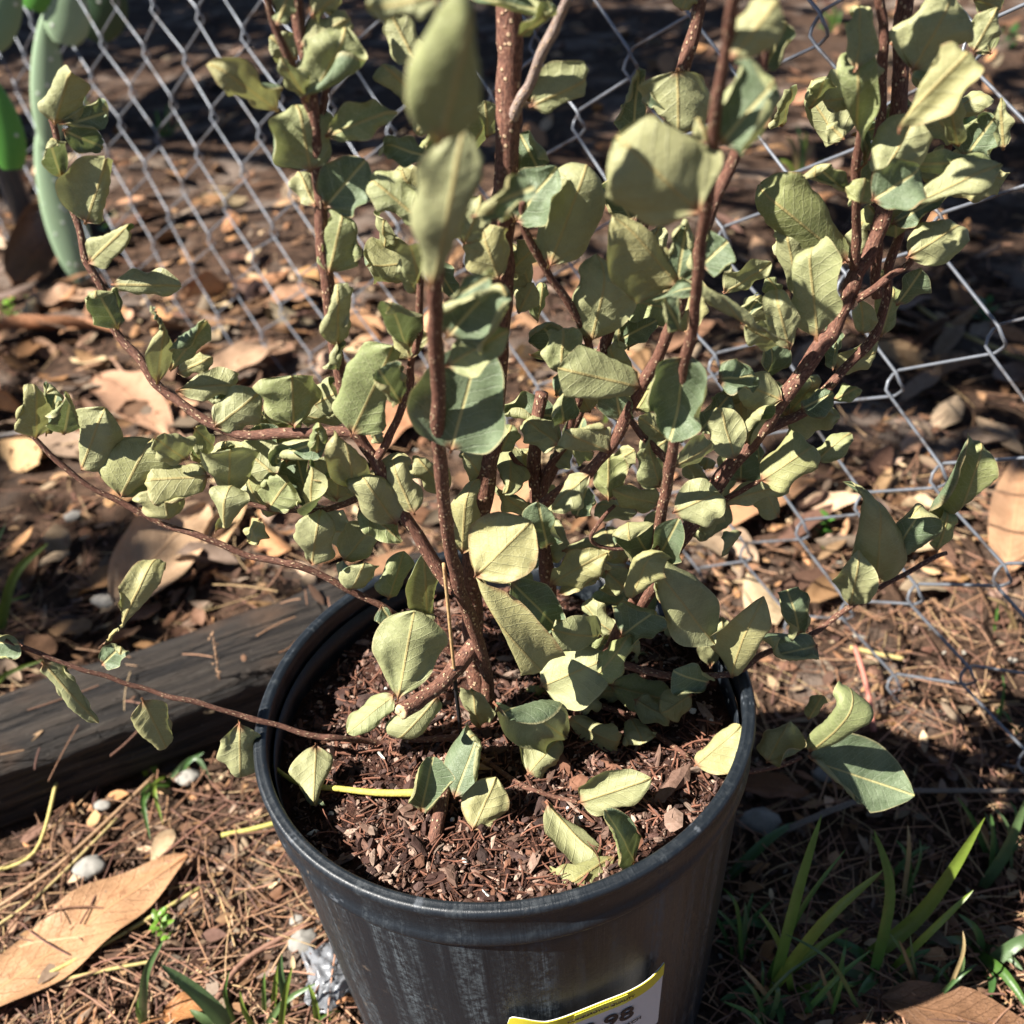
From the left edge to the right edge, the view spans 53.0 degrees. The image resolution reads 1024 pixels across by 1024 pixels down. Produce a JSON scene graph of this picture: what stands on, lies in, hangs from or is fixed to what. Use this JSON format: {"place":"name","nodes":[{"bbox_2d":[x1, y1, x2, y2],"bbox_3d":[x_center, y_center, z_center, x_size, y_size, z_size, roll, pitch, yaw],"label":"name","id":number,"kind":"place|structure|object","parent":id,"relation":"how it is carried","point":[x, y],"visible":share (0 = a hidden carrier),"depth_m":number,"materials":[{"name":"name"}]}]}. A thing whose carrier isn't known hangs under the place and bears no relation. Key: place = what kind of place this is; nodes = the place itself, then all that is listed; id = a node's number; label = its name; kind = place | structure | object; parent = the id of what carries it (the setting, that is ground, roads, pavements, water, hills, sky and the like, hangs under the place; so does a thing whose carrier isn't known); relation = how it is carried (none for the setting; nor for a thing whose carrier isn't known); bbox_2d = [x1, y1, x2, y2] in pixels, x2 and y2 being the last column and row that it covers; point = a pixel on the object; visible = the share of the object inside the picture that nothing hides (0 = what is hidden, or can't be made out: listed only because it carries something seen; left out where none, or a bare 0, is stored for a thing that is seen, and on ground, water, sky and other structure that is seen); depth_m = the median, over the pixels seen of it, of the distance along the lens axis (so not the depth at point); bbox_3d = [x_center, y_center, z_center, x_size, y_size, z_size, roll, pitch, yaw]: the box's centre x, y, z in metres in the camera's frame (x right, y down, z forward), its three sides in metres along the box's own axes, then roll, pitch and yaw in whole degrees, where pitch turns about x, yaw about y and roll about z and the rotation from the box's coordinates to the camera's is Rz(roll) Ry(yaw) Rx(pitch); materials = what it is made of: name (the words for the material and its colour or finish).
{"place":"outdoors","nodes":[
{"label":"outdoors","id":0,"kind":"place"},
{"bbox_2d":[0,0,1023,1023],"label":"ground","id":1,"kind":"structure","parent":0,"point":[633,18],"depth_m":1.54,"materials":[{"name":"brown soil"}]},
{"bbox_2d":[0,297,19,315],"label":"weed seedling","id":2,"kind":"object","parent":1,"relation":"on","point":[5,301],"visible":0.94,"depth_m":1.77,"materials":[{"name":"green plant"}]},
{"bbox_2d":[0,432,21,437],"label":"twig","id":3,"kind":"object","parent":1,"relation":"on","point":[9,434],"visible":0.26,"depth_m":1.42,"materials":[{"name":"wood"}]},
{"bbox_2d":[0,523,47,634],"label":"grass tuft","id":4,"kind":"object","parent":1,"relation":"on","point":[8,590],"visible":0.98,"depth_m":1.04,"materials":[{"name":"green plant"}]},
{"bbox_2d":[0,782,57,870],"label":"straw stalk","id":5,"kind":"object","parent":1,"relation":"on","point":[30,855],"visible":1,"depth_m":0.85,"materials":[{"name":"yellow plant"}]},
{"bbox_2d":[3,201,58,290],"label":"fallen leaf","id":6,"kind":"object","parent":1,"relation":"on","point":[29,255],"visible":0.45,"depth_m":1.90,"materials":[{"name":"brown plant"}]},
{"bbox_2d":[12,283,94,309],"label":"fallen leaf","id":7,"kind":"object","parent":1,"relation":"on","point":[56,294],"visible":0.77,"depth_m":1.77,"materials":[{"name":"beige plant"}]},
{"bbox_2d":[0,817,118,924],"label":"straw stalk","id":8,"kind":"object","parent":1,"relation":"on","point":[78,857],"visible":1,"depth_m":0.83,"materials":[{"name":"beige plant"}]},
{"bbox_2d":[0,314,121,331],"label":"fallen leaf","id":9,"kind":"object","parent":1,"relation":"on","point":[21,321],"visible":0.79,"depth_m":1.63,"materials":[{"name":"brown plant"}]},
{"bbox_2d":[0,0,127,282],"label":"prickly pear","id":10,"kind":"object","parent":1,"relation":"on","point":[66,22],"visible":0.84,"depth_m":1.65,"materials":[{"name":"green plant"}]},
{"bbox_2d":[63,510,81,521],"bbox_3d":[-0.538,0.005,1.258,0.023,0.012,0.019,-5,36,0],"label":"stone","id":11,"kind":"object","parent":1,"relation":"on","point":[71,516],"visible":1,"depth_m":1.25,"materials":[{"name":"white stone"}]},
{"bbox_2d":[0,774,155,907],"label":"straw stalk","id":12,"kind":"object","parent":1,"relation":"on","point":[81,844],"visible":0.99,"depth_m":0.85,"materials":[{"name":"beige plant"}]},
{"bbox_2d":[72,854,105,880],"bbox_3d":[-0.342,0.288,0.833,0.028,0.014,0.021,-5,36,0],"label":"stone","id":13,"kind":"object","parent":1,"relation":"on","point":[87,868],"visible":1,"depth_m":0.83,"materials":[{"name":"white stone"}]},
{"bbox_2d":[0,853,187,1006],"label":"fallen leaf","id":14,"kind":"object","parent":1,"relation":"on","point":[128,897],"visible":1,"depth_m":0.79,"materials":[{"name":"brown plant"}]},
{"bbox_2d":[18,935,81,946],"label":"straw stalk","id":15,"kind":"object","parent":14,"relation":"on","point":[56,939],"visible":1,"depth_m":0.78,"materials":[{"name":"yellow plant"}]},
{"bbox_2d":[90,591,113,608],"bbox_3d":[-0.432,0.094,1.099,0.039,0.014,0.024,-5,36,0],"label":"stone","id":16,"kind":"object","parent":1,"relation":"on","point":[102,599],"visible":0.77,"depth_m":1.09,"materials":[{"name":"grey stone"}]},
{"bbox_2d":[94,800,111,810],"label":"stone","id":17,"kind":"object","parent":1,"relation":"on","point":[102,805],"visible":1,"depth_m":0.88,"materials":[{"name":"white stone"}]},
{"bbox_2d":[59,960,147,981],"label":"straw stalk","id":18,"kind":"object","parent":1,"relation":"on","point":[113,968],"visible":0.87,"depth_m":0.76,"materials":[{"name":"yellow plant"}]},
{"bbox_2d":[97,210,115,231],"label":"weed seedling","id":19,"kind":"object","parent":1,"relation":"on","point":[111,214],"visible":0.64,"depth_m":2.03,"materials":[{"name":"green plant"}]},
{"bbox_2d":[38,885,202,977],"bbox_3d":[-0.314,0.330,0.779,0.168,0.012,0.013,-21,39,-21],"label":"straw stalk","id":20,"kind":"object","parent":1,"relation":"on","point":[132,927],"visible":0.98,"depth_m":0.78,"materials":[{"name":"yellow plant"}]},
{"bbox_2d":[89,370,173,434],"bbox_3d":[-0.537,-0.162,1.435,0.077,0.036,0.288,-28,42,-28],"label":"fallen leaf","id":21,"kind":"object","parent":1,"relation":"on","point":[116,390],"visible":0.94,"depth_m":1.43,"materials":[{"name":"beige plant"}]},
{"bbox_2d":[110,356,184,436],"bbox_3d":[-0.517,-0.162,1.453,0.006,0.014,0.331,-25,41,-25],"label":"twig","id":22,"kind":"object","parent":1,"relation":"on","point":[118,366],"visible":0.3,"depth_m":1.54,"materials":[{"name":"wood"}]},
{"bbox_2d":[135,939,174,1023],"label":"grass tuft","id":23,"kind":"object","parent":1,"relation":"on","point":[141,1007],"visible":1,"depth_m":0.71,"materials":[{"name":"green plant"}]},
{"bbox_2d":[102,501,212,619],"bbox_3d":[-0.380,0.039,1.118,0.073,0.059,0.194,11,39,21],"label":"fallen leaf","id":24,"kind":"object","parent":1,"relation":"on","point":[142,538],"visible":0.7,"depth_m":1.12,"materials":[{"name":"brown plant"}]},
{"bbox_2d":[149,907,174,940],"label":"weed seedling","id":25,"kind":"object","parent":1,"relation":"on","point":[166,921],"visible":1,"depth_m":0.78,"materials":[{"name":"green plant"}]},
{"bbox_2d":[141,992,201,1023],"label":"fallen leaf","id":26,"kind":"object","parent":1,"relation":"on","point":[179,1006],"visible":0.81,"depth_m":0.73,"materials":[{"name":"orange plant"}]},
{"bbox_2d":[154,103,190,137],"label":"grass tuft","id":27,"kind":"object","parent":1,"relation":"on","point":[167,132],"visible":0.84,"depth_m":2.63,"materials":[{"name":"green plant"}]},
{"bbox_2d":[140,752,211,838],"bbox_3d":[-0.306,0.226,0.898,0.074,0.057,0.117,-28,42,-28],"label":"grass tuft","id":28,"kind":"object","parent":1,"relation":"on","point":[180,768],"visible":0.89,"depth_m":0.90,"materials":[{"name":"green plant"}]},
{"bbox_2d":[175,768,202,785],"bbox_3d":[-0.287,0.235,0.911,0.024,0.012,0.018,-5,36,0],"label":"stone","id":29,"kind":"object","parent":1,"relation":"on","point":[183,778],"visible":1,"depth_m":0.91,"materials":[{"name":"white stone"}]},
{"bbox_2d":[161,964,253,1023],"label":"grass tuft","id":30,"kind":"object","parent":1,"relation":"on","point":[214,1010],"visible":1,"depth_m":0.71,"materials":[{"name":"green plant"}]},
{"bbox_2d":[0,547,438,827],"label":"landscape timber","id":31,"kind":"object","parent":1,"relation":"on","point":[86,764],"visible":0.54,"depth_m":0.91,"materials":[{"name":"brown wood"}]},
{"bbox_2d":[208,631,221,679],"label":"seed stalk","id":32,"kind":"object","parent":31,"relation":"on","point":[215,653],"visible":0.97,"depth_m":0.89,"materials":[{"name":"plant"}]},
{"bbox_2d":[221,821,272,837],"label":"straw stalk","id":33,"kind":"object","parent":1,"relation":"on","point":[254,828],"visible":0.77,"depth_m":0.85,"materials":[{"name":"yellow plant"}]},
{"bbox_2d":[208,340,286,371],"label":"fallen leaf","id":34,"kind":"object","parent":1,"relation":"on","point":[238,355],"visible":0.77,"depth_m":1.54,"materials":[{"name":"beige plant"}]},
{"bbox_2d":[215,921,310,1000],"bbox_3d":[-0.188,0.329,0.758,0.016,0.005,0.087,27,47,36],"label":"twig","id":35,"kind":"object","parent":1,"relation":"on","point":[243,962],"visible":0.88,"depth_m":0.76,"materials":[{"name":"wood"}]},
{"bbox_2d":[252,282,321,308],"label":"fallen leaf","id":36,"kind":"object","parent":1,"relation":"on","point":[283,292],"visible":0.73,"depth_m":1.71,"materials":[{"name":"beige plant"}]},
{"bbox_2d":[262,954,316,1023],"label":"grass tuft","id":37,"kind":"object","parent":1,"relation":"on","point":[286,998],"visible":1,"depth_m":0.71,"materials":[{"name":"green plant"}]},
{"bbox_2d":[289,915,306,926],"bbox_3d":[-0.164,0.313,0.786,0.014,0.007,0.010,-5,36,0],"label":"stone","id":38,"kind":"object","parent":1,"relation":"on","point":[296,918],"visible":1,"depth_m":0.79,"materials":[{"name":"white stone"}]},
{"bbox_2d":[286,928,318,953],"bbox_3d":[-0.158,0.322,0.770,0.025,0.013,0.020,-5,36,0],"label":"stone","id":39,"kind":"object","parent":1,"relation":"on","point":[308,936],"visible":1,"depth_m":0.77,"materials":[{"name":"white stone"}]},
{"bbox_2d":[308,984,339,1023],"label":"grass tuft","id":40,"kind":"object","parent":1,"relation":"on","point":[315,1008],"visible":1,"depth_m":0.71,"materials":[{"name":"green plant"}]},
{"bbox_2d":[301,942,350,1012],"bbox_3d":[-0.135,0.329,0.749,0.042,0.019,0.067,-12,37,-9],"label":"plastic scrap","id":41,"kind":"object","parent":1,"relation":"on","point":[318,962],"visible":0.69,"depth_m":0.74,"materials":[{"name":"grey"}]},
{"bbox_2d":[253,549,755,1023],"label":"nursery pot","id":42,"kind":"object","parent":1,"relation":"on","point":[632,944],"visible":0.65,"depth_m":0.54,"materials":[{"name":"black plastic"}]},
{"bbox_2d":[280,586,730,901],"bbox_3d":[-0.004,0.125,0.604,0.268,0.030,0.267,-5,36,0],"label":"potting mix","id":43,"kind":"object","parent":42,"relation":"in","point":[513,852],"visible":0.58,"depth_m":0.57,"materials":[{"name":"brown soil"}]},
{"bbox_2d":[272,766,412,796],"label":"yellow stalk","id":44,"kind":"object","parent":43,"relation":"on","point":[384,792],"visible":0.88,"depth_m":0.57,"materials":[{"name":"plant"}]},
{"bbox_2d":[0,0,1014,887],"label":"shrub","id":45,"kind":"object","parent":42,"relation":"in","point":[640,284],"visible":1,"depth_m":0.48,"materials":[{"name":"green plant"}]},
{"bbox_2d":[0,660,41,681],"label":"grass tuft","id":46,"kind":"object","parent":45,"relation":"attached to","point":[3,676],"visible":0.28,"depth_m":0.96,"materials":[{"name":"green plant"}]},
{"bbox_2d":[442,562,455,668],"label":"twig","id":47,"kind":"object","parent":45,"relation":"attached to","point":[448,614],"visible":1,"depth_m":0.52,"materials":[{"name":"wood"}]},
{"bbox_2d":[453,669,461,734],"bbox_3d":[-0.030,0.106,0.570,0.005,0.060,0.009,-5,36,0],"label":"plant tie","id":48,"kind":"object","parent":45,"relation":"hanging from","point":[455,684],"visible":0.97,"depth_m":0.57,"materials":[{"name":"plastic"}]},
{"bbox_2d":[490,481,529,514],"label":"fallen leaf","id":49,"kind":"object","parent":1,"relation":"on","point":[523,492],"visible":0.2,"depth_m":1.20,"materials":[{"name":"beige plant"}]},
{"bbox_2d":[0,0,1023,1023],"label":"leaf litter","id":50,"kind":"object","parent":1,"relation":"on","point":[21,453],"visible":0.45,"depth_m":1.22,"materials":[{"name":"brown plant"}]},
{"bbox_2d":[190,505,245,581],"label":"fallen leaf","id":51,"kind":"object","parent":50,"relation":"on","point":[210,526],"visible":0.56,"depth_m":1.16,"materials":[{"name":"beige plant"}]},
{"bbox_2d":[366,401,411,450],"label":"fallen leaf","id":52,"kind":"object","parent":50,"relation":"on","point":[390,413],"visible":0.15,"depth_m":1.35,"materials":[{"name":"beige plant"}]},
{"bbox_2d":[843,294,932,328],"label":"fallen leaf","id":53,"kind":"object","parent":50,"relation":"on","point":[918,299],"visible":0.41,"depth_m":1.54,"materials":[{"name":"brown plant"}]},
{"bbox_2d":[988,460,1023,588],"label":"fallen leaf","id":54,"kind":"object","parent":50,"relation":"on","point":[1006,527],"visible":0.89,"depth_m":1.09,"materials":[{"name":"beige plant"}]},
{"bbox_2d":[0,76,1023,1023],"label":"pine straw","id":55,"kind":"object","parent":1,"relation":"on","point":[244,918],"visible":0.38,"depth_m":0.83,"materials":[{"name":"brown plant"}]},
{"bbox_2d":[0,223,1023,1023],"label":"soil crumbs","id":56,"kind":"object","parent":1,"relation":"on","point":[734,1019],"visible":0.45,"depth_m":0.83,"materials":[{"name":"brown soil"}]},
{"bbox_2d":[0,0,1023,774],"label":"chain link fence","id":57,"kind":"object","parent":1,"relation":"on","point":[14,190],"visible":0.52,"depth_m":0.96,"materials":[{"name":"metal"}]},
{"bbox_2d":[602,415,614,422],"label":"grass tuft","id":58,"kind":"object","parent":1,"relation":"on","point":[605,418],"visible":0.13,"depth_m":1.36,"materials":[{"name":"green plant"}]},
{"bbox_2d":[713,888,770,968],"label":"grass tuft","id":59,"kind":"object","parent":1,"relation":"on","point":[743,928],"visible":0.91,"depth_m":0.73,"materials":[{"name":"green plant"}]},
{"bbox_2d":[739,807,781,835],"bbox_3d":[0.199,0.248,0.825,0.030,0.016,0.027,-28,42,-29],"label":"stone","id":60,"kind":"object","parent":1,"relation":"on","point":[760,820],"visible":1,"depth_m":0.82,"materials":[{"name":"grey stone"}]},
{"bbox_2d":[721,476,814,530],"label":"fallen leaf","id":61,"kind":"object","parent":1,"relation":"on","point":[740,513],"visible":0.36,"depth_m":1.15,"materials":[{"name":"beige plant"}]},
{"bbox_2d":[723,953,818,1023],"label":"grass tuft","id":62,"kind":"object","parent":1,"relation":"on","point":[768,1010],"visible":0.98,"depth_m":0.69,"materials":[{"name":"green plant"}]},
{"bbox_2d":[734,890,809,911],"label":"straw stalk","id":63,"kind":"object","parent":1,"relation":"on","point":[767,909],"visible":0.74,"depth_m":0.76,"materials":[{"name":"plant"}]},
{"bbox_2d":[744,771,808,798],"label":"fallen leaf","id":64,"kind":"object","parent":1,"relation":"on","point":[765,784],"visible":0.84,"depth_m":0.84,"materials":[{"name":"brown plant"}]},
{"bbox_2d":[780,125,820,170],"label":"grass tuft","id":65,"kind":"object","parent":1,"relation":"on","point":[803,157],"visible":0.68,"depth_m":2.04,"materials":[{"name":"green plant"}]},
{"bbox_2d":[720,814,882,1023],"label":"grass tuft","id":66,"kind":"object","parent":1,"relation":"on","point":[782,964],"visible":0.89,"depth_m":0.69,"materials":[{"name":"green plant"}]},
{"bbox_2d":[811,766,833,782],"bbox_3d":[0.264,0.220,0.864,0.020,0.011,0.017,-23,40,-24],"label":"stone","id":67,"kind":"object","parent":1,"relation":"on","point":[819,774],"visible":0.53,"depth_m":0.86,"materials":[{"name":"grey stone"}]},
{"bbox_2d":[814,509,834,537],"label":"weed seedling","id":68,"kind":"object","parent":1,"relation":"on","point":[825,530],"visible":0.89,"depth_m":1.12,"materials":[{"name":"green plant"}]},
{"bbox_2d":[786,934,871,1015],"bbox_3d":[0.215,0.306,0.682,0.073,0.094,0.019,-9,36,-6],"label":"grass tuft","id":69,"kind":"object","parent":1,"relation":"on","point":[833,996],"visible":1,"depth_m":0.69,"materials":[{"name":"green plant"}]},
{"bbox_2d":[817,6,846,31],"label":"grass tuft","id":70,"kind":"object","parent":1,"relation":"on","point":[830,19],"visible":0.69,"depth_m":3.02,"materials":[{"name":"green plant"}]},
{"bbox_2d":[852,646,876,731],"bbox_3d":[0.311,0.156,0.906,0.007,0.037,0.072,-5,36,0],"label":"red stick","id":71,"kind":"object","parent":1,"relation":"on","point":[864,677],"visible":0.88,"depth_m":0.90,"materials":[{"name":"wood"}]},
{"bbox_2d":[849,645,903,660],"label":"straw stalk","id":72,"kind":"object","parent":1,"relation":"on","point":[882,654],"visible":0.84,"depth_m":0.96,"materials":[{"name":"yellow plant"}]},
{"bbox_2d":[871,826,930,907],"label":"grass tuft","id":73,"kind":"object","parent":1,"relation":"on","point":[905,864],"visible":0.73,"depth_m":0.76,"materials":[{"name":"green plant"}]},
{"bbox_2d":[787,788,1023,832],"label":"twig","id":74,"kind":"object","parent":1,"relation":"on","point":[796,825],"visible":0.64,"depth_m":0.83,"materials":[{"name":"wood"}]},
{"bbox_2d":[833,818,984,995],"bbox_3d":[0.266,0.267,0.677,0.091,0.165,0.052,-5,36,0],"label":"grass tuft","id":75,"kind":"object","parent":1,"relation":"on","point":[912,922],"visible":0.9,"depth_m":0.70,"materials":[{"name":"green plant"}]},
{"bbox_2d":[892,369,942,406],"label":"fallen leaf","id":76,"kind":"object","parent":1,"relation":"on","point":[921,382],"visible":0.86,"depth_m":1.34,"materials":[{"name":"plant"}]},
{"bbox_2d":[890,933,976,993],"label":"grass tuft","id":77,"kind":"object","parent":1,"relation":"on","point":[960,972],"visible":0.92,"depth_m":0.70,"materials":[{"name":"green plant"}]},
{"bbox_2d":[851,980,1023,1023],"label":"fallen leaf","id":78,"kind":"object","parent":1,"relation":"on","point":[964,1003],"visible":1,"depth_m":0.69,"materials":[{"name":"brown plant"}]},
{"bbox_2d":[911,300,1023,359],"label":"straw stalk","id":79,"kind":"object","parent":1,"relation":"on","point":[965,334],"visible":0.64,"depth_m":1.43,"materials":[{"name":"brown plant"}]},
{"bbox_2d":[963,116,975,124],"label":"grass tuft","id":80,"kind":"object","parent":1,"relation":"on","point":[969,119],"visible":0.08,"depth_m":2.16,"materials":[{"name":"green plant"}]},
{"bbox_2d":[925,801,1023,1004],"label":"grass tuft","id":81,"kind":"object","parent":1,"relation":"on","point":[996,959],"visible":0.98,"depth_m":0.73,"materials":[{"name":"green plant"}]},
{"bbox_2d":[972,295,999,321],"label":"weed seedling","id":82,"kind":"object","parent":1,"relation":"on","point":[989,298],"visible":0.74,"depth_m":1.49,"materials":[{"name":"green plant"}]},
{"bbox_2d":[957,797,1023,875],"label":"grass tuft","id":83,"kind":"object","parent":1,"relation":"on","point":[993,847],"visible":0.63,"depth_m":0.78,"materials":[{"name":"green plant"}]},
{"bbox_2d":[988,597,1019,632],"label":"grass tuft","id":84,"kind":"object","parent":1,"relation":"on","point":[1012,624],"visible":0.97,"depth_m":0.99,"materials":[{"name":"beige plant"}]},
{"bbox_2d":[996,674,1016,733],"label":"grass tuft","id":85,"kind":"object","parent":1,"relation":"on","point":[1000,710],"visible":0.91,"depth_m":0.89,"materials":[{"name":"green plant"}]},
{"bbox_2d":[999,22,1019,49],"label":"weed seedling","id":86,"kind":"object","parent":1,"relation":"on","point":[1014,28],"visible":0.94,"depth_m":2.65,"materials":[{"name":"green plant"}]}
]}

